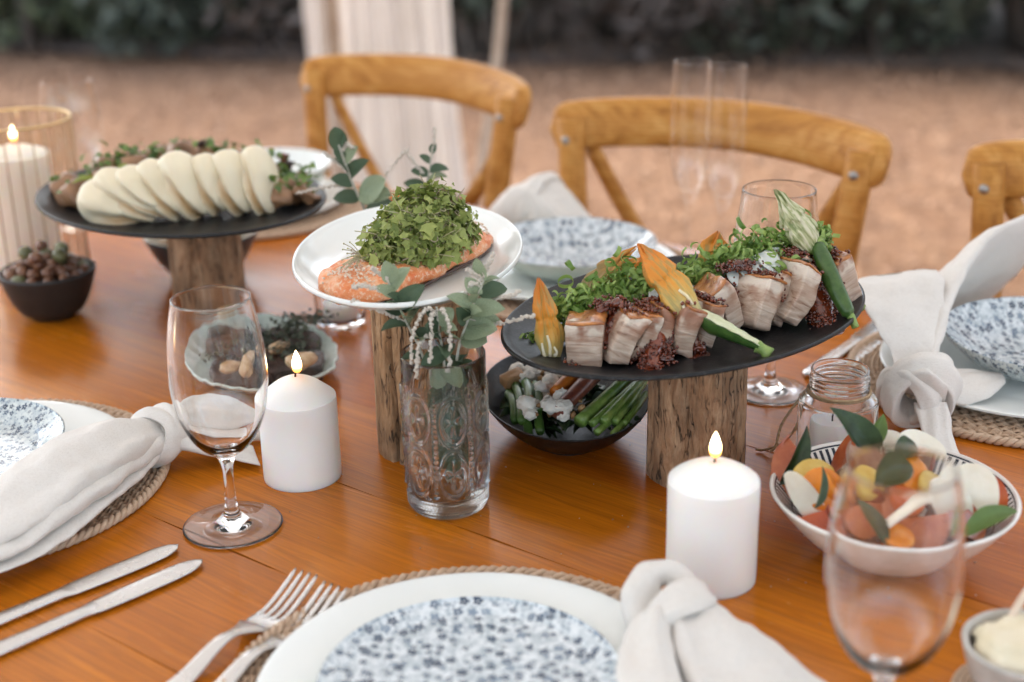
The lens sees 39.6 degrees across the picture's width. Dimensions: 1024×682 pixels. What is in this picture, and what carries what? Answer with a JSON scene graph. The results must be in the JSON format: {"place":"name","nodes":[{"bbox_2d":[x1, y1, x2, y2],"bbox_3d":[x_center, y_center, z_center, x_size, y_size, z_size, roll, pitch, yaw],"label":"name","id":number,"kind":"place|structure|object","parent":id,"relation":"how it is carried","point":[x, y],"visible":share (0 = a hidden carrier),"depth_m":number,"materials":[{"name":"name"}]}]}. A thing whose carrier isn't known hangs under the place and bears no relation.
{"place":"outdoors","nodes":[
{"label":"outdoors","id":0,"kind":"place"},
{"bbox_2d":[0,50,1023,296],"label":"ground","id":1,"kind":"structure","parent":0,"point":[798,94],"depth_m":6.23,"materials":[{"name":"brown soil"}]},
{"bbox_2d":[324,0,347,173],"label":"drape frame","id":2,"kind":"object","parent":1,"relation":"on","point":[336,29],"visible":0.23,"depth_m":4.60,"materials":[{"name":"brown wood"}]},
{"bbox_2d":[302,0,467,197],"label":"hanging drape","id":3,"kind":"object","parent":2,"relation":"hanging from","point":[390,128],"visible":0.47,"depth_m":4.74,"materials":[{"name":"fabric"}]},
{"bbox_2d":[299,54,531,208],"bbox_3d":[-0.275,0.058,2.227,0.479,0.922,0.576,15,26,37],"label":"crossback chair","id":4,"kind":"object","parent":1,"relation":"on","point":[503,98],"visible":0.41,"depth_m":2.27,"materials":[{"name":"brown wood"}]},
{"bbox_2d":[0,183,1023,681],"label":"dining table","id":5,"kind":"object","parent":1,"relation":"on","point":[358,517],"visible":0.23,"depth_m":1.16,"materials":[{"name":"brown wood"}]},
{"bbox_2d":[0,107,89,284],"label":"hurricane glass","id":6,"kind":"object","parent":5,"relation":"on","point":[59,122],"visible":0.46,"depth_m":1.76,"materials":[{"name":"glass"}]},
{"bbox_2d":[0,125,61,269],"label":"pillar candle","id":7,"kind":"object","parent":6,"relation":"in","point":[18,191],"visible":0.63,"depth_m":1.75,"materials":[{"name":"white wax"}]},
{"bbox_2d":[0,255,95,321],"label":"serving bowl","id":8,"kind":"object","parent":5,"relation":"on","point":[57,300],"visible":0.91,"depth_m":1.61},
{"bbox_2d":[0,544,178,625],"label":"table knife","id":9,"kind":"object","parent":5,"relation":"on","point":[110,573],"visible":1,"depth_m":1.07,"materials":[{"name":"silver metal"}]},
{"bbox_2d":[21,398,170,556],"bbox_3d":[-0.474,0.121,1.244,0.345,0.010,0.345,-10,22,-21],"label":"placemat","id":10,"kind":"object","parent":5,"relation":"on","point":[138,495],"visible":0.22,"depth_m":1.20,"materials":[{"name":"wicker"}]},
{"bbox_2d":[27,400,113,432],"bbox_3d":[-0.475,0.112,1.241,0.280,0.013,0.280,-10,22,-21],"label":"dinner plate","id":11,"kind":"object","parent":10,"relation":"on","point":[74,416],"visible":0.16,"depth_m":1.34,"materials":[{"name":"white ceramic"}]},
{"bbox_2d":[0,398,64,474],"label":"patterned bowl","id":12,"kind":"object","parent":11,"relation":"on","point":[27,427],"visible":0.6,"depth_m":1.29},
{"bbox_2d":[0,402,260,572],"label":"napkin","id":13,"kind":"object","parent":10,"relation":"on","point":[58,489],"visible":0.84,"depth_m":1.15,"materials":[{"name":"fabric"}]},
{"bbox_2d":[0,559,202,656],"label":"table knife","id":14,"kind":"object","parent":5,"relation":"on","point":[104,602],"visible":1,"depth_m":1.04,"materials":[{"name":"silver metal"}]},
{"bbox_2d":[143,232,256,272],"bbox_3d":[-0.385,-0.110,1.774,0.142,0.060,0.142,-1,21,0],"label":"serving bowl","id":15,"kind":"object","parent":5,"relation":"on","point":[159,252],"visible":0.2,"depth_m":1.73,"materials":[{"name":"ceramic"}]},
{"bbox_2d":[166,235,245,295],"bbox_3d":[-0.355,-0.099,1.648,0.084,0.128,0.085,-1,21,0],"label":"wooden stump","id":16,"kind":"object","parent":5,"relation":"on","point":[198,262],"visible":0.47,"depth_m":1.62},
{"bbox_2d":[35,169,326,238],"bbox_3d":[-0.370,-0.156,1.590,0.292,0.020,0.374,-20,28,-40],"label":"oval platter","id":17,"kind":"object","parent":16,"relation":"on","point":[222,223],"visible":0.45,"depth_m":1.51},
{"bbox_2d":[77,178,140,224],"bbox_3d":[-0.430,-0.148,1.535,0.076,0.048,0.061,19,41,4],"label":"folded bun","id":18,"kind":"object","parent":17,"relation":"on","point":[95,205],"visible":0.65,"depth_m":1.51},
{"bbox_2d":[92,167,155,221],"bbox_3d":[-0.415,-0.157,1.531,0.082,0.041,0.051,36,27,7],"label":"folded bun","id":19,"kind":"object","parent":17,"relation":"on","point":[105,181],"visible":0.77,"depth_m":1.51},
{"bbox_2d":[115,165,163,217],"bbox_3d":[-0.397,-0.161,1.533,0.070,0.035,0.062,47,26,8],"label":"folded bun","id":20,"kind":"object","parent":17,"relation":"on","point":[129,179],"visible":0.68,"depth_m":1.51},
{"bbox_2d":[136,158,180,220],"bbox_3d":[-0.378,-0.163,1.534,0.039,0.076,0.051,-38,-10,25],"label":"folded bun","id":21,"kind":"object","parent":17,"relation":"on","point":[149,173],"visible":0.69,"depth_m":1.51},
{"bbox_2d":[157,150,207,220],"bbox_3d":[-0.354,-0.167,1.539,0.047,0.082,0.062,-30,-11,22],"label":"folded bun","id":22,"kind":"object","parent":17,"relation":"on","point":[175,167],"visible":0.78,"depth_m":1.52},
{"bbox_2d":[191,153,226,216],"bbox_3d":[-0.329,-0.170,1.544,0.047,0.070,0.051,-24,-11,22],"label":"folded bun","id":23,"kind":"object","parent":17,"relation":"on","point":[204,170],"visible":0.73,"depth_m":1.52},
{"bbox_2d":[212,149,252,216],"bbox_3d":[-0.303,-0.172,1.548,0.039,0.076,0.062,-20,-12,25],"label":"folded bun","id":24,"kind":"object","parent":17,"relation":"on","point":[229,185],"visible":0.84,"depth_m":1.53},
{"bbox_2d":[240,145,278,215],"bbox_3d":[-0.276,-0.174,1.553,0.035,0.082,0.052,-16,-12,25],"label":"folded bun","id":25,"kind":"object","parent":17,"relation":"on","point":[259,166],"visible":0.92,"depth_m":1.54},
{"bbox_2d":[271,184,300,208],"bbox_3d":[-0.253,-0.161,1.561,0.042,0.028,0.045,2,21,9],"label":"mushroom","id":26,"kind":"object","parent":17,"relation":"on","point":[284,196],"visible":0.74,"depth_m":1.54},
{"bbox_2d":[50,136,323,193],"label":"herb leaves","id":27,"kind":"object","parent":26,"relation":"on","point":[285,170],"visible":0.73,"depth_m":1.62,"materials":[{"name":"green plant"}]},
{"bbox_2d":[166,285,282,548],"bbox_3d":[-0.230,0.059,1.128,0.081,0.198,0.081,-1,21,0],"label":"wine glass","id":28,"kind":"object","parent":5,"relation":"on","point":[217,371],"visible":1,"depth_m":1.09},
{"bbox_2d":[168,568,317,681],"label":"table fork","id":29,"kind":"object","parent":5,"relation":"on","point":[192,670],"visible":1,"depth_m":1.01,"materials":[{"name":"silver metal"}]},
{"bbox_2d":[257,313,337,378],"bbox_3d":[-0.263,0.019,1.474,0.163,0.027,0.229,-9,22,-20],"label":"leaf plate","id":30,"kind":"object","parent":5,"relation":"on","point":[329,348],"visible":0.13,"depth_m":1.50,"materials":[{"name":"grey ceramic"}]},
{"bbox_2d":[266,349,324,381],"bbox_3d":[-0.221,0.026,1.437,0.066,0.024,0.050,-1,23,-12],"label":"charred meat","id":31,"kind":"object","parent":30,"relation":"on","point":[278,368],"visible":0.45,"depth_m":1.42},
{"bbox_2d":[260,307,340,360],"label":"thyme sprigs","id":32,"kind":"object","parent":30,"relation":"on","point":[295,322],"visible":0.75,"depth_m":1.47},
{"bbox_2d":[260,350,341,492],"bbox_3d":[-0.185,0.063,1.228,0.068,0.118,0.068,-1,21,0],"label":"pillar candle","id":33,"kind":"object","parent":5,"relation":"on","point":[299,438],"visible":0.94,"depth_m":1.21,"materials":[{"name":"white wax"}]},
{"bbox_2d":[255,178,367,240],"bbox_3d":[-0.382,-0.198,2.078,0.345,0.010,0.345,-8,22,-18],"label":"placemat","id":34,"kind":"object","parent":5,"relation":"on","point":[315,221],"visible":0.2,"depth_m":1.98,"materials":[{"name":"wicker"}]},
{"bbox_2d":[317,177,345,211],"bbox_3d":[-0.382,-0.206,2.074,0.281,0.013,0.281,-8,22,-18],"label":"dinner plate","id":35,"kind":"object","parent":34,"relation":"on","point":[331,192],"visible":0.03,"depth_m":2.09,"materials":[{"name":"white ceramic"}]},
{"bbox_2d":[242,148,331,182],"bbox_3d":[-0.357,-0.235,2.074,0.190,0.052,0.190,-1,21,0],"label":"patterned bowl","id":36,"kind":"object","parent":35,"relation":"on","point":[304,157],"visible":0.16,"depth_m":2.13,"materials":[{"name":"white ceramic"}]},
{"bbox_2d":[314,295,365,329],"bbox_3d":[-0.194,-0.045,1.607,0.059,0.050,0.059,-1,21,0],"label":"tealight cup","id":37,"kind":"object","parent":5,"relation":"on","point":[347,317],"visible":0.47,"depth_m":1.59,"materials":[{"name":"clear glass"}]},
{"bbox_2d":[370,302,463,464],"bbox_3d":[-0.083,0.022,1.272,0.083,0.158,0.085,-1,21,0],"label":"wooden stump","id":38,"kind":"object","parent":5,"relation":"on","point":[389,345],"visible":0.34,"depth_m":1.25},
{"bbox_2d":[292,205,522,309],"bbox_3d":[-0.090,-0.071,1.259,0.200,0.026,0.304,0,21,4],"label":"oval platter","id":39,"kind":"object","parent":38,"relation":"on","point":[317,251],"visible":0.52,"depth_m":1.27,"materials":[{"name":"white ceramic"}]},
{"bbox_2d":[318,221,492,304],"bbox_3d":[-0.087,-0.073,1.240,0.084,0.026,0.209,12,24,31],"label":"fish fillet","id":40,"kind":"object","parent":39,"relation":"on","point":[335,280],"visible":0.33,"depth_m":1.18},
{"bbox_2d":[355,176,482,269],"bbox_3d":[-0.080,-0.104,1.229,0.110,0.069,0.126,-1,21,0],"label":"herb mound","id":41,"kind":"object","parent":40,"relation":"on","point":[432,229],"visible":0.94,"depth_m":1.20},
{"bbox_2d":[340,173,484,269],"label":"sprout stems","id":42,"kind":"object","parent":41,"relation":"on","point":[357,256],"visible":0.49,"depth_m":1.20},
{"bbox_2d":[221,565,621,681],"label":"placemat","id":43,"kind":"object","parent":5,"relation":"on","point":[252,672],"visible":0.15,"depth_m":1.05,"materials":[{"name":"wicker"}]},
{"bbox_2d":[215,581,347,681],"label":"table fork","id":44,"kind":"object","parent":43,"relation":"on","point":[238,668],"visible":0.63,"depth_m":0.98,"materials":[{"name":"silver metal"}]},
{"bbox_2d":[257,572,683,681],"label":"dinner plate","id":45,"kind":"object","parent":43,"relation":"on","point":[301,653],"visible":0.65,"depth_m":1.00,"materials":[{"name":"white ceramic"}]},
{"bbox_2d":[317,596,616,681],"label":"patterned bowl","id":46,"kind":"object","parent":45,"relation":"on","point":[478,639],"visible":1,"depth_m":0.95,"materials":[{"name":"white ceramic"}]},
{"bbox_2d":[615,559,823,681],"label":"napkin","id":47,"kind":"object","parent":43,"relation":"on","point":[689,625],"visible":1,"depth_m":0.92,"materials":[{"name":"fabric"}]},
{"bbox_2d":[399,337,489,519],"bbox_3d":[-0.054,0.072,1.168,0.073,0.136,0.073,-1,21,0],"label":"etched tumbler","id":48,"kind":"object","parent":5,"relation":"on","point":[445,429],"visible":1,"depth_m":1.14,"materials":[{"name":"clear glass"}]},
{"bbox_2d":[350,261,435,359],"bbox_3d":[-0.088,0.033,1.143,0.076,0.199,0.034,-1,21,0],"label":"sprig","id":49,"kind":"object","parent":48,"relation":"in","point":[392,275],"visible":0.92,"depth_m":1.12,"materials":[{"name":"green plant"}]},
{"bbox_2d":[409,306,457,378],"bbox_3d":[-0.050,0.049,1.146,0.036,0.165,0.059,15,26,36],"label":"sprig","id":50,"kind":"object","parent":48,"relation":"in","point":[442,317],"visible":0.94,"depth_m":1.12,"materials":[{"name":"white plant"}]},
{"bbox_2d":[444,252,535,364],"bbox_3d":[-0.020,0.026,1.150,0.080,0.204,0.037,-1,21,0],"label":"sprig","id":51,"kind":"object","parent":48,"relation":"in","point":[478,319],"visible":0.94,"depth_m":1.12,"materials":[{"name":"green plant"}]},
{"bbox_2d":[489,171,590,223],"bbox_3d":[0.030,-0.184,1.907,0.170,0.087,0.102,8,23,22],"label":"napkin","id":52,"kind":"object","parent":5,"relation":"on","point":[548,194],"visible":0.52,"depth_m":1.87,"materials":[{"name":"fabric"}]},
{"bbox_2d":[487,355,647,455],"bbox_3d":[0.049,0.065,1.312,0.154,0.044,0.224,-3,21,-4],"label":"serving bowl","id":53,"kind":"object","parent":5,"relation":"on","point":[579,441],"visible":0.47,"depth_m":1.28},
{"bbox_2d":[499,383,606,437],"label":"leafy greens","id":54,"kind":"object","parent":53,"relation":"on","point":[590,396],"visible":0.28,"depth_m":1.27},
{"bbox_2d":[574,381,631,427],"bbox_3d":[0.090,0.047,1.269,0.014,0.028,0.110,13,25,33],"label":"broccolini","id":55,"kind":"object","parent":53,"relation":"in","point":[591,410],"visible":0.65,"depth_m":1.25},
{"bbox_2d":[472,242,687,320],"bbox_3d":[0.064,-0.082,1.748,0.345,0.010,0.345,4,22,14],"label":"placemat","id":56,"kind":"object","parent":5,"relation":"on","point":[509,305],"visible":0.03,"depth_m":1.65,"materials":[{"name":"wicker"}]},
{"bbox_2d":[497,244,675,299],"bbox_3d":[0.064,-0.090,1.745,0.280,0.013,0.280,4,22,14],"label":"dinner plate","id":57,"kind":"object","parent":56,"relation":"on","point":[512,280],"visible":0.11,"depth_m":1.69,"materials":[{"name":"white ceramic"}]},
{"bbox_2d":[512,217,656,281],"bbox_3d":[0.073,-0.105,1.729,0.206,0.037,0.206,-1,21,0],"label":"patterned bowl","id":58,"kind":"object","parent":57,"relation":"on","point":[583,245],"visible":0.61,"depth_m":1.78,"materials":[{"name":"white ceramic"}]},
{"bbox_2d":[646,368,747,487],"bbox_3d":[0.158,0.059,1.220,0.085,0.117,0.084,-1,21,0],"label":"wooden stump","id":59,"kind":"object","parent":5,"relation":"on","point":[687,418],"visible":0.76,"depth_m":1.19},
{"bbox_2d":[501,254,864,380],"bbox_3d":[0.153,-0.020,1.234,0.370,0.020,0.258,-19,27,-39],"label":"oval platter","id":60,"kind":"object","parent":59,"relation":"on","point":[785,340],"visible":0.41,"depth_m":1.16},
{"bbox_2d":[532,277,564,356],"bbox_3d":[0.029,-0.017,1.150,0.024,0.074,0.017,-7,17,2],"label":"squash blossom","id":61,"kind":"object","parent":60,"relation":"on","point":[549,335],"visible":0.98,"depth_m":1.15,"materials":[{"name":"orange plant"}]},
{"bbox_2d":[564,309,606,366],"bbox_3d":[0.060,-0.003,1.151,0.033,0.041,0.038,3,18,8],"label":"pork slice","id":62,"kind":"object","parent":60,"relation":"on","point":[584,334],"visible":0.99,"depth_m":1.14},
{"bbox_2d":[603,307,652,364],"bbox_3d":[0.089,-0.005,1.150,0.024,0.048,0.042,21,9,-16],"label":"pork slice","id":63,"kind":"object","parent":60,"relation":"on","point":[628,328],"visible":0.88,"depth_m":1.13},
{"bbox_2d":[671,302,707,357],"bbox_3d":[0.137,-0.011,1.165,0.023,0.047,0.044,7,11,-21],"label":"pork slice","id":64,"kind":"object","parent":60,"relation":"on","point":[688,321],"visible":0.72,"depth_m":1.15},
{"bbox_2d":[637,243,701,315],"bbox_3d":[0.125,-0.050,1.163,0.032,0.022,0.079,-38,73,-4],"label":"squash blossom","id":65,"kind":"object","parent":64,"relation":"on","point":[668,282],"visible":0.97,"depth_m":1.16,"materials":[{"name":"orange plant"}]},
{"bbox_2d":[563,247,842,369],"bbox_3d":[0.176,-0.029,1.187,0.298,0.065,0.083,-11,23,-25],"label":"relish glaze","id":66,"kind":"object","parent":60,"relation":"on","point":[821,307],"visible":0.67,"depth_m":1.16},
{"bbox_2d":[560,245,849,371],"bbox_3d":[0.177,-0.032,1.186,0.299,0.065,0.085,-11,23,-23],"label":"seed relish","id":67,"kind":"object","parent":60,"relation":"on","point":[640,304],"visible":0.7,"depth_m":1.17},
{"bbox_2d":[693,272,743,327],"bbox_3d":[0.177,-0.032,1.205,0.023,0.050,0.044,-30,17,-6],"label":"pork slice","id":68,"kind":"object","parent":60,"relation":"on","point":[717,287],"visible":0.77,"depth_m":1.19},
{"bbox_2d":[701,309,773,356],"bbox_3d":[0.180,-0.004,1.148,0.063,0.036,0.025,11,24,30],"label":"halved zucchini","id":69,"kind":"object","parent":60,"relation":"on","point":[713,324],"visible":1,"depth_m":1.14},
{"bbox_2d":[735,272,786,330],"bbox_3d":[0.205,-0.035,1.212,0.026,0.048,0.046,21,-5,-39],"label":"pork slice","id":70,"kind":"object","parent":60,"relation":"on","point":[759,296],"visible":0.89,"depth_m":1.20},
{"bbox_2d":[776,256,821,325],"bbox_3d":[0.239,-0.042,1.216,0.024,0.056,0.046,19,5,-26],"label":"pork slice","id":71,"kind":"object","parent":60,"relation":"on","point":[797,305],"visible":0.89,"depth_m":1.20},
{"bbox_2d":[807,251,861,301],"bbox_3d":[0.287,-0.057,1.260,0.020,0.045,0.043,-31,25,-17],"label":"pork slice","id":72,"kind":"object","parent":60,"relation":"on","point":[846,268],"visible":0.39,"depth_m":1.24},
{"bbox_2d":[812,241,858,328],"bbox_3d":[0.274,-0.048,1.214,0.016,0.063,0.066,-9,22,-20],"label":"baby zucchini","id":73,"kind":"object","parent":60,"relation":"on","point":[831,278],"visible":1,"depth_m":1.21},
{"bbox_2d":[773,189,824,254],"bbox_3d":[0.244,-0.102,1.225,0.030,0.070,0.019,-43,15,-6],"label":"squash blossom","id":74,"kind":"object","parent":73,"relation":"attached to","point":[798,224],"visible":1,"depth_m":1.22,"materials":[{"name":"green plant"}]},
{"bbox_2d":[666,432,759,599],"bbox_3d":[0.149,0.121,1.052,0.068,0.120,0.068,-1,21,0],"label":"pillar candle","id":75,"kind":"object","parent":5,"relation":"on","point":[713,503],"visible":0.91,"depth_m":1.03,"materials":[{"name":"white wax"}]},
{"bbox_2d":[733,179,818,405],"bbox_3d":[0.252,-0.046,1.366,0.082,0.206,0.082,-1,21,0],"label":"wine glass","id":76,"kind":"object","parent":5,"relation":"on","point":[758,202],"visible":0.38,"depth_m":1.36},
{"bbox_2d":[755,358,878,452],"bbox_3d":[0.266,0.067,1.227,0.097,0.093,0.069,-1,21,0],"label":"mason jar","id":77,"kind":"object","parent":5,"relation":"on","point":[842,383],"visible":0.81,"depth_m":1.20,"materials":[{"name":"clear glass"}]},
{"bbox_2d":[825,444,964,681],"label":"wine glass","id":78,"kind":"object","parent":5,"relation":"on","point":[894,562],"visible":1,"depth_m":0.79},
{"bbox_2d":[770,441,1021,560],"bbox_3d":[0.290,0.139,1.089,0.185,0.055,0.185,-1,21,0],"label":"salad bowl","id":79,"kind":"object","parent":5,"relation":"on","point":[817,536],"visible":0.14,"depth_m":1.06,"materials":[{"name":"white ceramic"}]},
{"bbox_2d":[784,471,823,515],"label":"cheese slice","id":80,"kind":"object","parent":79,"relation":"in","point":[803,493],"visible":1,"depth_m":1.05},
{"bbox_2d":[965,505,1017,536],"bbox_3d":[0.347,0.128,1.019,0.056,0.017,0.016,-13,24,-28],"label":"basil leaf","id":81,"kind":"object","parent":79,"relation":"on","point":[982,518],"visible":0.95,"depth_m":1.02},
{"bbox_3d":[0.293,0.135,1.084,0.131,0.030,0.128,-1,21,0],"label":"salad filling","id":82,"kind":"object","parent":79,"relation":"in","visible":0},
{"bbox_2d":[830,407,882,447],"bbox_3d":[0.261,0.078,1.083,0.042,0.046,0.024,5,22,15],"label":"basil leaf","id":83,"kind":"object","parent":82,"relation":"on","point":[863,432],"visible":0.66,"depth_m":1.09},
{"bbox_2d":[964,505,985,542],"bbox_3d":[0.329,0.133,1.035,0.030,0.025,0.043,15,26,36],"label":"tomato wedge","id":84,"kind":"object","parent":82,"relation":"on","point":[968,514],"visible":0.33,"depth_m":1.03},
{"bbox_2d":[957,463,998,509],"bbox_3d":[0.337,0.107,1.044,0.046,0.036,0.007,29,-6,0],"label":"cheese slice","id":85,"kind":"object","parent":84,"relation":"on","point":[979,482],"visible":0.56,"depth_m":1.04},
{"bbox_2d":[847,330,1023,448],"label":"placemat","id":86,"kind":"object","parent":5,"relation":"on","point":[986,427],"visible":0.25,"depth_m":1.31,"materials":[{"name":"wicker"}]},
{"bbox_2d":[858,215,1023,453],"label":"napkin","id":87,"kind":"object","parent":86,"relation":"on","point":[908,312],"visible":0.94,"depth_m":1.36,"materials":[{"name":"fabric"}]},
{"bbox_2d":[880,334,1023,417],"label":"dinner plate","id":88,"kind":"object","parent":86,"relation":"on","point":[1006,398],"visible":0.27,"depth_m":1.36,"materials":[{"name":"white ceramic"}]},
{"bbox_2d":[945,297,1023,381],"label":"patterned bowl","id":89,"kind":"object","parent":88,"relation":"on","point":[987,334],"visible":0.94,"depth_m":1.46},
{"bbox_2d":[951,663,973,681],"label":"coaster","id":90,"kind":"object","parent":5,"relation":"on","point":[962,674],"visible":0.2,"depth_m":0.93,"materials":[{"name":"wood"}]},
{"bbox_2d":[961,609,1023,681],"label":"butter dish","id":91,"kind":"object","parent":90,"relation":"on","point":[981,669],"visible":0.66,"depth_m":0.89,"materials":[{"name":"ceramic"}]},
{"bbox_2d":[971,613,1023,673],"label":"butter","id":92,"kind":"object","parent":91,"relation":"in","point":[999,643],"visible":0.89,"depth_m":0.89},
{"bbox_2d":[0,0,1023,68],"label":"soil bed","id":93,"kind":"object","parent":1,"relation":"on","point":[995,42],"visible":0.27,"depth_m":7.84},
{"bbox_2d":[0,0,187,51],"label":"shrub","id":94,"kind":"object","parent":93,"relation":"on","point":[56,17],"visible":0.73,"depth_m":8.17,"materials":[{"name":"green plant"}]},
{"bbox_2d":[75,0,303,57],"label":"shrub","id":95,"kind":"object","parent":93,"relation":"on","point":[176,24],"visible":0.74,"depth_m":7.85,"materials":[{"name":"green plant"}]},
{"bbox_2d":[205,0,511,52],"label":"shrub","id":96,"kind":"object","parent":93,"relation":"on","point":[251,19],"visible":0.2,"depth_m":7.62,"materials":[{"name":"green plant"}]},
{"bbox_2d":[449,0,547,58],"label":"shrub","id":97,"kind":"object","parent":93,"relation":"on","point":[462,17],"visible":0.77,"depth_m":7.61,"materials":[{"name":"green plant"}]},
{"bbox_2d":[536,0,796,58],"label":"shrub","id":98,"kind":"object","parent":93,"relation":"on","point":[636,19],"visible":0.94,"depth_m":7.42,"materials":[{"name":"green plant"}]},
{"bbox_2d":[682,0,1003,57],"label":"shrub","id":99,"kind":"object","parent":93,"relation":"on","point":[877,21],"visible":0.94,"depth_m":7.32,"materials":[{"name":"green plant"}]},
{"bbox_2d":[996,0,1023,51],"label":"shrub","id":100,"kind":"object","parent":93,"relation":"on","point":[1013,12],"visible":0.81,"depth_m":7.32,"materials":[{"name":"green plant"}]},
{"bbox_2d":[0,27,1023,296],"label":"fallen leaves","id":101,"kind":"object","parent":1,"relation":"on","point":[644,177],"visible":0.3,"depth_m":6.29,"materials":[{"name":"brown plant"}]},
{"bbox_2d":[550,96,891,266],"bbox_3d":[0.160,0.194,1.845,0.479,0.922,0.576,12,24,31],"label":"crossback chair","id":102,"kind":"object","parent":1,"relation":"on","point":[856,157],"visible":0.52,"depth_m":1.89,"materials":[{"name":"brown wood"}]},
{"bbox_2d":[962,140,1023,297],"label":"crossback chair","id":103,"kind":"object","parent":1,"relation":"on","point":[993,176],"visible":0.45,"depth_m":1.67,"materials":[{"name":"brown wood"}]},
{"bbox_3d":[-0.118,-0.063,1.528,0.073,0.136,0.073,-1,21,0],"label":"etched tumbler","id":104,"kind":"object","parent":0,"visible":0},
{"bbox_2d":[296,127,408,209],"bbox_3d":[-0.161,-0.110,1.476,0.115,0.231,0.042,-7,22,-14],"label":"sprig","id":105,"kind":"object","parent":104,"relation":"in","point":[374,191],"visible":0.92,"depth_m":1.46,"materials":[{"name":"green plant"}]},
{"bbox_2d":[404,126,448,187],"bbox_3d":[-0.095,-0.112,1.483,0.063,0.228,0.026,11,24,28],"label":"sprig","id":106,"kind":"object","parent":104,"relation":"in","point":[435,168],"visible":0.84,"depth_m":1.45,"materials":[{"name":"green plant"}]},
{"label":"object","id":107,"kind":"object","parent":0,"visible":0},
{"bbox_2d":[676,209,840,284],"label":"spring onion curls","id":108,"kind":"object","parent":107,"relation":"on","point":[695,271],"visible":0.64,"depth_m":1.23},
{"bbox_3d":[0.190,-0.485,0.486,8.600,3.194,8.450,-1,21,0],"label":"marquee","id":109,"kind":"object","parent":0,"visible":0},
{"bbox_2d":[474,0,507,206],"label":"cord","id":110,"kind":"object","parent":109,"relation":"hanging from","point":[496,63],"visible":0.59,"depth_m":4.63,"materials":[{"name":"fabric"}]},
{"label":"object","id":111,"kind":"object","parent":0,"visible":0},
{"bbox_2d":[532,246,654,325],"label":"spring onion curls","id":112,"kind":"object","parent":111,"relation":"on","point":[580,297],"visible":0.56,"depth_m":1.18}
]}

